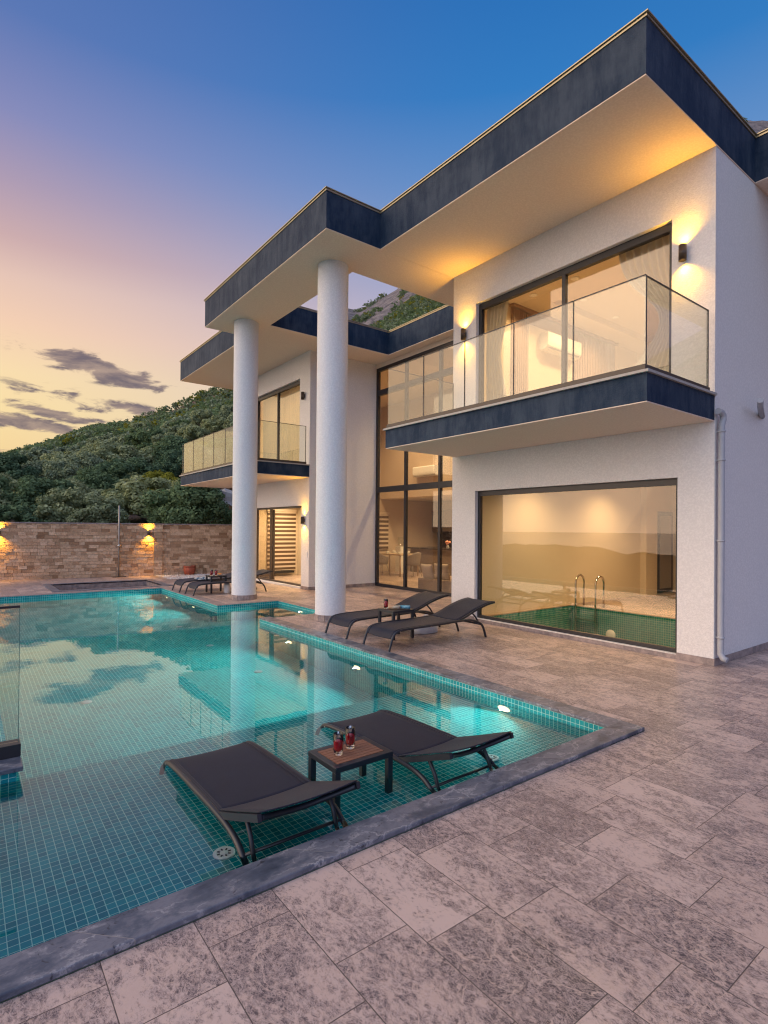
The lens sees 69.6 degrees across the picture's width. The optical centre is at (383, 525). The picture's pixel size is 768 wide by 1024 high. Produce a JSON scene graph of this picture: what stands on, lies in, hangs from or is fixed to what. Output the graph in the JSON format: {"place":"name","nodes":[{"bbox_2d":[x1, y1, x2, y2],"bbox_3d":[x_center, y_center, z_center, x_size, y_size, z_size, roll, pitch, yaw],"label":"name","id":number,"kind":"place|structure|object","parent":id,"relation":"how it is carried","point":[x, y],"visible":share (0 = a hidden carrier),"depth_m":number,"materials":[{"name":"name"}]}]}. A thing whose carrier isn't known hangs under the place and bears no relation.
{"place":"outdoors","nodes":[
{"label":"outdoors","id":0,"kind":"place"},
{"bbox_2d":[0,591,591,958],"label":"water","id":1,"kind":"structure","parent":0,"point":[105,812],"depth_m":4.53,"materials":[{"name":"teal liquid"}]},
{"bbox_2d":[0,573,767,1023],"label":"deck","id":2,"kind":"structure","parent":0,"point":[624,881],"depth_m":2.40,"materials":[{"name":"stone"}]},
{"bbox_2d":[0,522,162,579],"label":"stone wall","id":3,"kind":"structure","parent":2,"relation":"on","point":[48,550],"depth_m":17.16,"materials":[{"name":"stone"}]},
{"bbox_2d":[41,579,172,591],"bbox_3d":[-7.580,1.892,15.143,2.870,0.562,2.230,1,0,-37],"label":"sunken basin","id":4,"kind":"object","parent":2,"relation":"in","point":[79,586],"visible":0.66,"depth_m":15.68,"materials":[{"name":"stone"}]},
{"bbox_2d":[111,505,125,576],"bbox_3d":[-8.437,0.489,17.622,0.400,2.279,0.200,1,0,-37],"label":"outdoor shower","id":5,"kind":"object","parent":2,"relation":"on","point":[118,545],"visible":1,"depth_m":17.64,"materials":[{"name":"metal"}]},
{"bbox_2d":[183,565,195,574],"bbox_3d":[-6.543,1.482,18.596,0.410,0.335,0.410,1,0,-37],"label":"plant pot","id":6,"kind":"object","parent":2,"relation":"on","point":[188,569],"visible":0.97,"depth_m":18.45,"materials":[{"name":"ceramic"}]},
{"bbox_2d":[156,573,223,578],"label":"pebbles","id":7,"kind":"object","parent":2,"relation":"on","point":[183,576],"visible":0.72,"depth_m":17.77,"materials":[{"name":"white gravel"}]},
{"bbox_2d":[161,524,231,574],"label":"stone wall","id":8,"kind":"structure","parent":2,"relation":"on","point":[205,548],"depth_m":18.88,"materials":[{"name":"stone"}]},
{"bbox_2d":[172,568,256,592],"bbox_3d":[-4.362,1.385,14.325,2.054,0.526,0.610,1,0,-37],"label":"sun lounger","id":9,"kind":"object","parent":2,"relation":"on","point":[180,582],"visible":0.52,"depth_m":13.95,"materials":[{"name":"grey fabric"}]},
{"bbox_2d":[194,576,209,579],"bbox_3d":[-4.615,1.322,14.079,0.369,0.062,0.388,1,0,-37],"label":"beach towel","id":10,"kind":"object","parent":9,"relation":"on","point":[200,578],"visible":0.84,"depth_m":13.96,"materials":[{"name":"white fabric"}]},
{"bbox_2d":[206,575,226,592],"bbox_3d":[-4.152,1.432,13.678,0.400,0.420,0.370,1,0,-37],"label":"side table","id":11,"kind":"object","parent":2,"relation":"on","point":[213,576],"visible":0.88,"depth_m":13.63,"materials":[{"name":"black metal"}]},
{"bbox_2d":[224,583,229,592],"bbox_3d":[-3.846,1.523,13.547,0.160,0.238,0.158,1,0,-37],"label":"white canister","id":12,"kind":"object","parent":2,"relation":"on","point":[226,587],"visible":1,"depth_m":13.48,"materials":[{"name":"plastic"}]},
{"bbox_2d":[184,569,273,595],"bbox_3d":[-3.790,1.386,13.642,2.054,0.526,0.610,1,0,-37],"label":"sun lounger","id":13,"kind":"object","parent":2,"relation":"on","point":[194,585],"visible":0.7,"depth_m":13.42,"materials":[{"name":"grey"}]},
{"bbox_2d":[0,587,644,1003],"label":"swimming pool","id":14,"kind":"structure","parent":2,"relation":"in","point":[52,959],"depth_m":2.85,"materials":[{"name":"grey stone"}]},
{"bbox_2d":[0,605,22,783],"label":"spa wall","id":15,"kind":"structure","parent":14,"relation":"on","point":[11,764],"depth_m":3.73,"materials":[{"name":"clear glass"}]},
{"bbox_2d":[163,740,360,856],"bbox_3d":[-0.867,1.662,3.508,0.640,0.534,1.637,1,0,-37],"label":"sun lounger","id":16,"kind":"object","parent":14,"relation":"on","point":[253,779],"visible":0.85,"depth_m":3.37,"materials":[{"name":"black mesh fabric"},{"name":"dark metal"}]},
{"bbox_2d":[308,736,392,790],"bbox_3d":[-0.226,1.723,3.729,0.460,0.411,0.345,1,0,-37],"label":"side table","id":17,"kind":"object","parent":14,"relation":"in","point":[364,751],"visible":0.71,"depth_m":3.69,"materials":[{"name":"brown wood"}]},
{"bbox_2d":[333,731,343,755],"bbox_3d":[-0.304,1.446,3.670,0.070,0.140,0.070,1,0,-37],"label":"juice glass","id":18,"kind":"object","parent":17,"relation":"on","point":[338,741],"visible":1,"depth_m":3.64,"materials":[{"name":"red glass"}]},
{"bbox_2d":[345,726,354,748],"bbox_3d":[-0.232,1.448,3.781,0.070,0.140,0.070,1,0,-37],"label":"juice glass","id":19,"kind":"object","parent":17,"relation":"on","point":[350,737],"visible":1,"depth_m":3.75,"materials":[{"name":"red glass"}]},
{"bbox_2d":[320,709,513,788],"bbox_3d":[0.155,1.675,4.263,0.640,0.534,1.637,1,0,-37],"label":"sun lounger","id":20,"kind":"object","parent":14,"relation":"on","point":[403,738],"visible":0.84,"depth_m":4.13,"materials":[{"name":"grey fabric"}]},
{"bbox_2d":[325,591,448,638],"bbox_3d":[0.087,1.390,8.795,2.054,0.526,0.610,1,0,-37],"label":"sun lounger","id":21,"kind":"object","parent":2,"relation":"on","point":[418,602],"visible":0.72,"depth_m":8.71,"materials":[{"name":"grey"}]},
{"bbox_2d":[378,608,413,640],"bbox_3d":[0.177,1.437,8.189,0.400,0.420,0.370,1,0,-37],"label":"side table","id":22,"kind":"object","parent":2,"relation":"on","point":[392,611],"visible":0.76,"depth_m":8.14,"materials":[{"name":"black metal"}]},
{"bbox_2d":[384,599,387,608],"bbox_3d":[0.028,1.155,8.200,0.070,0.140,0.070,1,0,-37],"label":"juice glass","id":23,"kind":"object","parent":22,"relation":"on","point":[385,603],"visible":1,"depth_m":8.17,"materials":[{"name":"red glass"}]},
{"bbox_2d":[388,605,399,608],"bbox_3d":[0.154,1.196,8.135,0.170,0.053,0.056,0,0,8],"label":"rolled magazine","id":24,"kind":"object","parent":22,"relation":"on","point":[394,607],"visible":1,"depth_m":8.11,"materials":[{"name":"beige paper"}]},
{"bbox_2d":[400,605,409,608],"bbox_3d":[0.300,1.197,8.158,0.170,0.053,0.056,0,0,11],"label":"rolled magazine","id":25,"kind":"object","parent":22,"relation":"on","point":[404,606],"visible":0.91,"depth_m":8.13,"materials":[{"name":"blue paper"}]},
{"bbox_2d":[414,614,437,634],"bbox_3d":[0.643,1.510,8.573,0.522,0.282,0.310,1,0,-37],"label":"beach bag","id":26,"kind":"object","parent":2,"relation":"on","point":[427,630],"visible":0.35,"depth_m":8.42,"materials":[{"name":"white fabric"}]},
{"bbox_2d":[362,597,494,651],"bbox_3d":[0.691,1.391,7.973,2.054,0.526,0.610,1,0,-37],"label":"sun lounger","id":27,"kind":"object","parent":2,"relation":"on","point":[460,610],"visible":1,"depth_m":7.97,"materials":[{"name":"black fabric"}]},
{"bbox_2d":[179,8,767,665],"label":"villa","id":28,"kind":"object","parent":2,"relation":"on","point":[589,168],"visible":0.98,"depth_m":8.65,"materials":[{"name":"paint"}]},
{"bbox_2d":[257,380,299,459],"bbox_3d":[-3.025,-2.761,15.926,0.080,2.326,2.846,1,0,-37],"label":"window","id":29,"kind":"structure","parent":28,"relation":"in","point":[278,392],"depth_m":15.93,"materials":[{"name":"metal"}]},
{"bbox_2d":[256,506,301,585],"bbox_3d":[-2.987,0.539,15.851,0.135,2.146,2.970,1,0,-37],"label":"sliding door","id":30,"kind":"structure","parent":28,"relation":"in","point":[272,512],"depth_m":16.22,"materials":[{"name":"brown metal"}]},
{"bbox_2d":[266,570,293,573],"bbox_3d":[-3.578,1.538,18.419,1.200,0.070,0.220,1,0,-37],"label":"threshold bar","id":31,"kind":"object","parent":28,"relation":"attached to","point":[286,571],"visible":0.64,"depth_m":18.52,"materials":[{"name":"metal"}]},
{"bbox_2d":[263,385,299,460],"bbox_3d":[-2.878,-2.960,16.047,0.064,2.690,2.843,1,0,-37],"label":"curtain","id":32,"kind":"object","parent":28,"relation":"hanging from","point":[289,415],"visible":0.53,"depth_m":16.08,"materials":[{"name":"white fabric"}]},
{"bbox_2d":[267,509,296,570],"bbox_3d":[-3.445,0.472,18.633,1.090,2.054,0.060,1,0,-37],"label":"striped blind","id":33,"kind":"object","parent":28,"relation":"attached to","point":[285,539],"visible":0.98,"depth_m":18.67,"materials":[{"name":"beige fabric"}]},
{"bbox_2d":[379,512,388,549],"bbox_3d":[-0.210,0.185,20.663,0.990,1.404,0.060,1,0,-37],"label":"striped blind","id":34,"kind":"object","parent":28,"relation":"attached to","point":[383,530],"visible":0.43,"depth_m":20.81,"materials":[{"name":"beige fabric"}]},
{"bbox_2d":[379,553,389,574],"bbox_3d":[-0.118,1.280,18.784,0.532,0.842,0.525,1,0,-37],"label":"dining chair","id":35,"kind":"object","parent":28,"relation":"on","point":[383,559],"visible":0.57,"depth_m":18.58,"materials":[{"name":"grey fabric"}]},
{"bbox_2d":[379,552,418,576],"bbox_3d":[0.372,1.333,19.347,0.900,0.745,1.700,1,0,-37],"label":"dining table","id":36,"kind":"object","parent":28,"relation":"on","point":[389,553],"visible":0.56,"depth_m":18.93,"materials":[{"name":"brown wood"}]},
{"bbox_2d":[395,546,402,571],"bbox_3d":[0.634,1.061,20.491,0.300,1.305,0.300,1,0,-37],"label":"dining chair","id":37,"kind":"object","parent":28,"relation":"on","point":[398,548],"visible":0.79,"depth_m":20.38,"materials":[{"name":"white plastic"}]},
{"bbox_2d":[408,552,421,575],"bbox_3d":[0.979,1.286,18.388,0.525,0.842,0.532,1,0,-37],"label":"dining chair","id":38,"kind":"object","parent":28,"relation":"on","point":[414,559],"visible":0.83,"depth_m":18.19,"materials":[{"name":"grey fabric"}]},
{"bbox_2d":[413,465,437,477],"bbox_3d":[1.396,-1.836,18.617,0.215,0.340,1.100,1,0,-37],"label":"air conditioner","id":39,"kind":"object","parent":28,"relation":"attached to","point":[426,471],"visible":0.96,"depth_m":18.47,"materials":[{"name":"white plastic"}]},
{"bbox_2d":[418,578,451,592],"bbox_3d":[2.222,1.507,13.337,0.850,0.310,3.300,1,0,-37],"label":"sofa","id":40,"kind":"object","parent":28,"relation":"on","point":[427,584],"visible":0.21,"depth_m":13.95,"materials":[{"name":"beige fabric"}]},
{"bbox_2d":[421,564,434,578],"bbox_3d":[1.142,1.199,14.336,0.150,0.440,0.440,-17,10,-36],"label":"cushion","id":41,"kind":"object","parent":40,"relation":"on","point":[427,571],"visible":0.88,"depth_m":14.24,"materials":[{"name":"beige fabric"}]},
{"bbox_2d":[434,563,449,580],"bbox_3d":[1.477,1.170,14.063,0.440,0.440,0.150,0,11,35],"label":"cushion","id":42,"kind":"object","parent":40,"relation":"on","point":[445,572],"visible":0.68,"depth_m":13.95,"materials":[{"name":"beige fabric"}]},
{"bbox_2d":[432,510,451,547],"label":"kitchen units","id":43,"kind":"object","parent":28,"relation":"on","point":[446,525],"visible":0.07,"depth_m":22.01,"materials":[{"name":"laminate"}]},
{"bbox_2d":[461,328,465,340],"bbox_3d":[1.417,-3.409,9.850,0.107,0.190,0.090,1,0,-37],"label":"wall lamp","id":44,"kind":"object","parent":28,"relation":"attached to","point":[463,334],"visible":0.99,"depth_m":9.80,"materials":[{"name":"brown metal"}]},
{"bbox_2d":[486,301,508,400],"bbox_3d":[1.973,-2.956,9.644,0.083,2.690,0.503,1,0,-37],"label":"curtain","id":45,"kind":"object","parent":28,"relation":"hanging from","point":[495,380],"visible":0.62,"depth_m":9.65,"materials":[{"name":"white fabric"}]},
{"bbox_2d":[509,303,618,394],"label":"wall","id":46,"kind":"structure","parent":28,"relation":"on","point":[535,367],"depth_m":11.29,"materials":[{"name":"beige paint"}]},
{"bbox_2d":[540,331,580,360],"bbox_3d":[3.677,-3.727,11.475,1.150,0.340,0.215,1,0,-37],"label":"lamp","id":47,"kind":"object","parent":46,"relation":"attached to","point":[550,342],"visible":0.91,"depth_m":11.25,"materials":[{"name":"white plastic"}]},
{"bbox_2d":[478,223,671,402],"bbox_3d":[2.713,-2.742,8.411,0.080,2.296,3.356,1,0,-37],"label":"window","id":48,"kind":"structure","parent":28,"relation":"in","point":[563,274],"depth_m":8.35,"materials":[{"name":"metal"}]},
{"bbox_2d":[477,478,677,652],"bbox_3d":[2.710,0.501,8.355,0.060,2.211,3.436,1,0,-37],"label":"window","id":49,"kind":"structure","parent":28,"relation":"in","point":[674,481],"depth_m":8.19,"materials":[{"name":"metal"}]},
{"bbox_2d":[574,574,604,633],"bbox_3d":[4.272,1.858,11.505,0.351,1.681,0.502,1,0,-37],"label":"pool ladder","id":50,"kind":"object","parent":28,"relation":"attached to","point":[595,603],"visible":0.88,"depth_m":11.40,"materials":[{"name":"metal"}]},
{"bbox_2d":[619,234,669,371],"bbox_3d":[3.577,-2.954,7.544,0.084,2.691,0.853,1,0,-37],"label":"curtain","id":51,"kind":"object","parent":28,"relation":"hanging from","point":[651,259],"visible":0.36,"depth_m":7.43,"materials":[{"name":"white fabric"}]},
{"bbox_2d":[657,512,672,592],"bbox_3d":[7.238,0.683,14.353,0.980,2.090,0.072,1,0,-37],"label":"room door","id":52,"kind":"structure","parent":28,"relation":"attached to","point":[664,551],"depth_m":14.36,"materials":[{"name":"metal"}]},
{"bbox_2d":[678,243,686,261],"bbox_3d":[3.705,-3.382,6.853,0.107,0.190,0.090,1,0,-37],"label":"wall lamp","id":53,"kind":"object","parent":28,"relation":"attached to","point":[682,254],"visible":1,"depth_m":6.82,"materials":[{"name":"brown metal"}]},
{"bbox_2d":[0,0,767,452],"label":"sky","id":54,"kind":"structure","parent":0,"point":[149,149],"materials":[{"name":"blue"}]},
{"bbox_2d":[8,120,767,744],"bbox_3d":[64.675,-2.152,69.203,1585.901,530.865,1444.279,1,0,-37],"label":"hillside","id":55,"kind":"structure","parent":0,"point":[386,304],"depth_m":271.21,"materials":[{"name":"green plant"}]},
{"bbox_2d":[0,489,12,515],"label":"olive tree","id":56,"kind":"object","parent":55,"relation":"on","point":[4,501],"visible":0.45,"depth_m":25.75,"materials":[{"name":"green plant"}]},
{"bbox_2d":[0,475,13,504],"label":"scrub tree","id":57,"kind":"object","parent":55,"relation":"on","point":[4,483],"visible":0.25,"depth_m":27.99,"materials":[{"name":"green plant"}]},
{"bbox_2d":[0,472,18,492],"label":"olive tree","id":58,"kind":"object","parent":55,"relation":"on","point":[14,481],"visible":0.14,"depth_m":37.16,"materials":[{"name":"green plant"}]},
{"bbox_2d":[0,452,41,480],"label":"scrub tree","id":59,"kind":"object","parent":55,"relation":"on","point":[10,463],"visible":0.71,"depth_m":43.57,"materials":[{"name":"green plant"}]},
{"bbox_2d":[0,504,51,523],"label":"scrub tree","id":60,"kind":"object","parent":55,"relation":"on","point":[18,513],"visible":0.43,"depth_m":22.12,"materials":[{"name":"green plant"}]},
{"bbox_2d":[8,459,47,478],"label":"olive tree","id":61,"kind":"object","parent":55,"relation":"on","point":[37,464],"visible":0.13,"depth_m":46.99,"materials":[{"name":"green plant"}]},
{"bbox_2d":[18,450,40,455],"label":"olive tree","id":62,"kind":"object","parent":55,"relation":"on","point":[23,452],"visible":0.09,"depth_m":74.74,"materials":[{"name":"green plant"}]},
{"bbox_2d":[24,446,51,461],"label":"olive tree","id":63,"kind":"object","parent":55,"relation":"on","point":[31,454],"visible":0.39,"depth_m":71.60,"materials":[{"name":"green plant"}]},
{"bbox_2d":[0,475,84,521],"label":"scrub tree","id":64,"kind":"object","parent":55,"relation":"on","point":[30,489],"visible":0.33,"depth_m":26.31,"materials":[{"name":"green plant"}]},
{"bbox_2d":[40,451,74,474],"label":"olive tree","id":65,"kind":"object","parent":55,"relation":"on","point":[48,456],"visible":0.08,"depth_m":60.84,"materials":[{"name":"green plant"}]},
{"bbox_2d":[50,446,68,451],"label":"olive tree","id":66,"kind":"object","parent":55,"relation":"on","point":[59,448],"visible":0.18,"depth_m":86.84,"materials":[{"name":"green plant"}]},
{"bbox_2d":[44,451,77,462],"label":"olive tree","id":67,"kind":"object","parent":55,"relation":"on","point":[57,456],"visible":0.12,"depth_m":54.35,"materials":[{"name":"green plant"}]},
{"bbox_2d":[42,451,102,482],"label":"olive tree","id":68,"kind":"object","parent":55,"relation":"on","point":[61,469],"visible":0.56,"depth_m":40.27,"materials":[{"name":"green plant"}]},
{"bbox_2d":[65,445,84,451],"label":"olive tree","id":69,"kind":"object","parent":55,"relation":"on","point":[73,448],"visible":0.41,"depth_m":83.73,"materials":[{"name":"green plant"}]},
{"bbox_2d":[33,486,130,523],"bbox_3d":[-13.787,0.103,25.352,3.994,3.688,4.030,1,0,-35],"label":"olive tree","id":70,"kind":"object","parent":55,"relation":"on","point":[63,503],"visible":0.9,"depth_m":24.27,"materials":[{"name":"green plant"}]},
{"bbox_2d":[72,443,95,464],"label":"olive tree","id":71,"kind":"object","parent":55,"relation":"on","point":[90,447],"visible":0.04,"depth_m":49.31,"materials":[{"name":"green plant"}]},
{"bbox_2d":[66,478,102,496],"bbox_3d":[-17.479,-0.878,31.439,3.645,3.779,3.298,1,0,-15],"label":"olive tree","id":72,"kind":"object","parent":55,"relation":"on","point":[78,483],"visible":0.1,"depth_m":31.04,"materials":[{"name":"green plant"}]},
{"bbox_2d":[68,466,124,491],"bbox_3d":[-18.390,-1.693,35.141,3.961,4.149,3.986,0,0,12],"label":"scrub tree","id":73,"kind":"object","parent":55,"relation":"on","point":[93,479],"visible":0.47,"depth_m":34.11,"materials":[{"name":"green plant"}]},
{"bbox_2d":[86,434,109,447],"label":"olive tree","id":74,"kind":"object","parent":55,"relation":"on","point":[91,440],"visible":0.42,"depth_m":88.16,"materials":[{"name":"green plant"}]},
{"bbox_2d":[81,438,158,474],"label":"olive tree","id":75,"kind":"object","parent":55,"relation":"on","point":[107,451],"visible":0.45,"depth_m":44.97,"materials":[{"name":"green plant"}]},
{"bbox_2d":[107,434,132,450],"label":"olive tree","id":76,"kind":"object","parent":55,"relation":"on","point":[121,439],"visible":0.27,"depth_m":76.72,"materials":[{"name":"green plant"}]},
{"bbox_2d":[89,456,164,487],"bbox_3d":[-18.479,-2.779,39.850,5.253,4.690,5.287,1,0,-36],"label":"scrub tree","id":77,"kind":"object","parent":55,"relation":"on","point":[121,469],"visible":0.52,"depth_m":38.68,"materials":[{"name":"green plant"}]},
{"bbox_2d":[123,429,152,449],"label":"scrub tree","id":78,"kind":"object","parent":55,"relation":"on","point":[137,438],"visible":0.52,"depth_m":73.71,"materials":[{"name":"green plant"}]},
{"bbox_2d":[120,489,155,522],"bbox_3d":[-14.339,-0.854,32.664,3.634,2.967,3.545,0,0,26],"label":"hillside bush","id":79,"kind":"object","parent":55,"relation":"on","point":[142,519],"depth_m":32.70,"materials":[{"name":"green plant"}]},
{"bbox_2d":[128,421,151,433],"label":"olive tree","id":80,"kind":"object","parent":55,"relation":"on","point":[136,425],"visible":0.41,"depth_m":106.33,"materials":[{"name":"green plant"}]},
{"bbox_2d":[101,475,199,523],"bbox_3d":[-11.571,-0.532,28.665,5.569,4.314,5.520,1,0,-12],"label":"olive tree","id":81,"kind":"object","parent":55,"relation":"on","point":[133,492],"visible":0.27,"depth_m":26.93,"materials":[{"name":"green plant"}]},
{"bbox_2d":[146,441,161,447],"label":"scrub tree","id":82,"kind":"object","parent":55,"relation":"on","point":[156,444],"depth_m":60.63,"materials":[{"name":"green plant"}]},
{"bbox_2d":[143,428,168,441],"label":"scrub tree","id":83,"kind":"object","parent":55,"relation":"on","point":[155,431],"visible":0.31,"depth_m":78.75,"materials":[{"name":"green plant"}]},
{"bbox_2d":[138,470,176,488],"bbox_3d":[-15.166,-2.035,37.294,3.660,3.619,3.464,0,0,2],"label":"hillside bush","id":84,"kind":"object","parent":55,"relation":"on","point":[158,473],"visible":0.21,"depth_m":36.84,"materials":[{"name":"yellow plant"}]},
{"bbox_2d":[151,432,176,445],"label":"olive tree","id":85,"kind":"object","parent":55,"relation":"on","point":[157,438],"visible":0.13,"depth_m":71.98,"materials":[{"name":"green plant"}]},
{"bbox_2d":[160,421,175,430],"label":"olive tree","id":86,"kind":"object","parent":55,"relation":"on","point":[166,425],"visible":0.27,"depth_m":99.87,"materials":[{"name":"green plant"}]},
{"bbox_2d":[152,448,205,478],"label":"scrub tree","id":87,"kind":"object","parent":55,"relation":"on","point":[175,461],"visible":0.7,"depth_m":42.15,"materials":[{"name":"green plant"}]},
{"bbox_2d":[148,434,209,471],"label":"scrub tree","id":88,"kind":"object","parent":55,"relation":"on","point":[173,442],"visible":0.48,"depth_m":46.64,"materials":[{"name":"green plant"}]},
{"bbox_2d":[168,419,189,431],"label":"scrub tree","id":89,"kind":"object","parent":55,"relation":"on","point":[178,421],"visible":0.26,"depth_m":90.61,"materials":[{"name":"green plant"}]},
{"bbox_2d":[168,422,197,438],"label":"olive tree","id":90,"kind":"object","parent":55,"relation":"on","point":[177,427],"visible":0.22,"depth_m":81.50,"materials":[{"name":"green plant"}]},
{"bbox_2d":[138,478,231,523],"bbox_3d":[-8.932,-0.069,25.557,4.250,4.560,4.277,0,0,35],"label":"scrub tree","id":91,"kind":"object","parent":55,"relation":"on","point":[184,501],"visible":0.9,"depth_m":24.30,"materials":[{"name":"green plant"}]},
{"bbox_2d":[175,424,210,442],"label":"olive tree","id":92,"kind":"object","parent":55,"relation":"on","point":[187,433],"visible":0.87,"depth_m":77.25,"materials":[{"name":"green plant"}]},
{"bbox_2d":[195,436,211,442],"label":"scrub tree","id":93,"kind":"object","parent":55,"relation":"on","point":[207,438],"visible":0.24,"depth_m":72.59,"materials":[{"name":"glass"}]},
{"bbox_2d":[190,409,218,425],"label":"olive tree","id":94,"kind":"object","parent":55,"relation":"on","point":[197,413],"visible":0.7,"depth_m":88.73,"materials":[{"name":"green plant"}]},
{"bbox_2d":[199,444,222,466],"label":"olive tree","id":95,"kind":"object","parent":55,"relation":"on","point":[217,459],"visible":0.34,"depth_m":52.91,"materials":[{"name":"plant"}]},
{"bbox_2d":[200,415,229,438],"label":"olive tree","id":96,"kind":"object","parent":55,"relation":"on","point":[216,426],"visible":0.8,"depth_m":82.05,"materials":[{"name":"green plant"}]},
{"bbox_2d":[205,437,232,463],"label":"scrub tree","id":97,"kind":"object","parent":55,"relation":"on","point":[228,455],"visible":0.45,"depth_m":55.35,"materials":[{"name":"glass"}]},
{"bbox_2d":[219,405,232,418],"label":"olive tree","id":98,"kind":"object","parent":55,"relation":"on","point":[226,412],"visible":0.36,"depth_m":91.70,"materials":[{"name":"green plant"}]},
{"bbox_2d":[219,489,232,505],"bbox_3d":[-10.204,-1.503,33.485,2.812,2.388,2.253,1,0,-19],"label":"rock outcrop","id":99,"kind":"object","parent":55,"relation":"on","point":[228,496],"visible":0.12,"depth_m":33.06,"materials":[{"name":"stone"}]},
{"bbox_2d":[223,414,232,431],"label":"olive tree","id":100,"kind":"object","parent":55,"relation":"on","point":[228,420],"visible":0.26,"depth_m":78.23,"materials":[{"name":"green plant"}]},
{"bbox_2d":[0,117,747,452],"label":"scrub","id":101,"kind":"object","parent":55,"relation":"on","point":[101,429],"visible":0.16,"depth_m":158.73,"materials":[{"name":"green plant"}]},
{"bbox_2d":[408,547,451,575],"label":"kitchen island","id":102,"kind":"structure","parent":0,"point":[429,555],"depth_m":19.83,"materials":[{"name":"stone"}]}
]}

